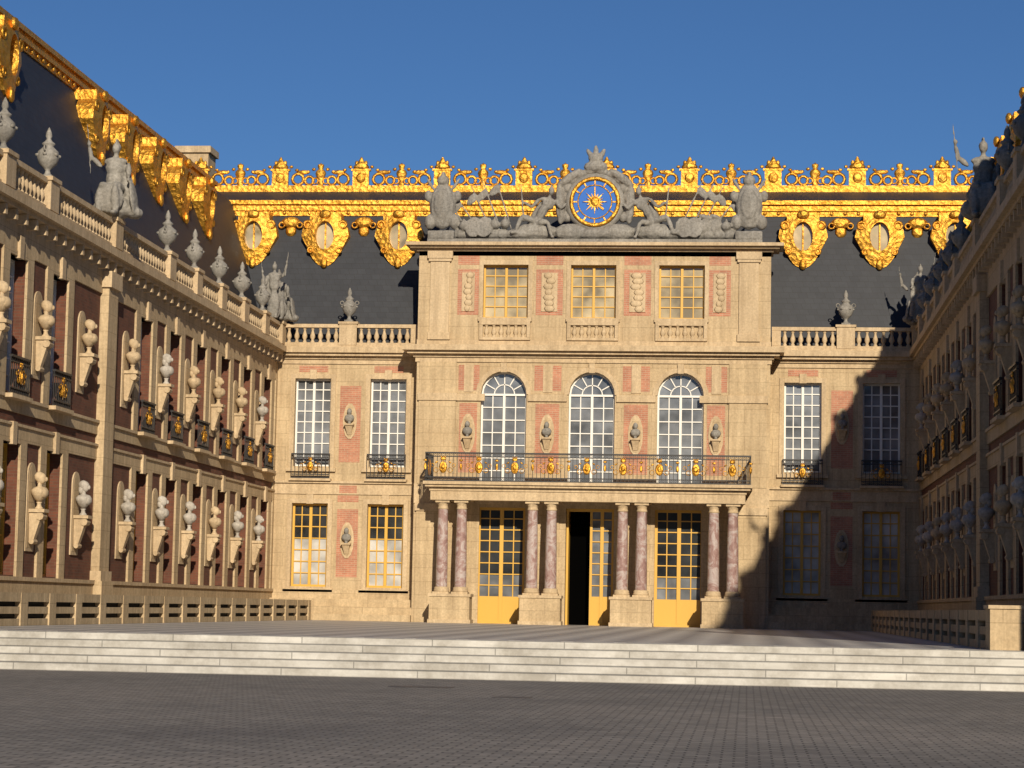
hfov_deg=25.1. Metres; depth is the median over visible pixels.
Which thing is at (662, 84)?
sky
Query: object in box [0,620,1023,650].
court floor
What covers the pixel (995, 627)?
balustrade
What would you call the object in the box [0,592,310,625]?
balustrade
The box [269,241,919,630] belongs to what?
facade
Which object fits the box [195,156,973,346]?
roof
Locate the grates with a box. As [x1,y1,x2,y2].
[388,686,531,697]
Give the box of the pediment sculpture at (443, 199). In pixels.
[425,146,767,238]
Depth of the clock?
77.27 m
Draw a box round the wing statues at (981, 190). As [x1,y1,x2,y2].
[899,127,1000,325]
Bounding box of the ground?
[0,669,1023,767]
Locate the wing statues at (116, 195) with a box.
[87,124,298,321]
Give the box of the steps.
[0,630,1023,691]
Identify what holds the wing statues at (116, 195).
attached to the wing at (141, 357)
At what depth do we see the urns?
76.99 m
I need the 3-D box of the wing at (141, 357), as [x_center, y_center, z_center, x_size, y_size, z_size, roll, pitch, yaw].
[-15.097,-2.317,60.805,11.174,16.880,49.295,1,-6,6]
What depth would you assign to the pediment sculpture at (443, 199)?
77.19 m
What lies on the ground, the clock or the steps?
the steps
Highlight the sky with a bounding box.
[0,0,1023,184]
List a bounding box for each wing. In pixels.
[0,6,287,598]
[909,87,1023,621]
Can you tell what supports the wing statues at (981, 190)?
attached to the wing at (966, 352)
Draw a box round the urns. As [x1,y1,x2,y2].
[338,288,855,348]
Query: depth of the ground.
22.84 m

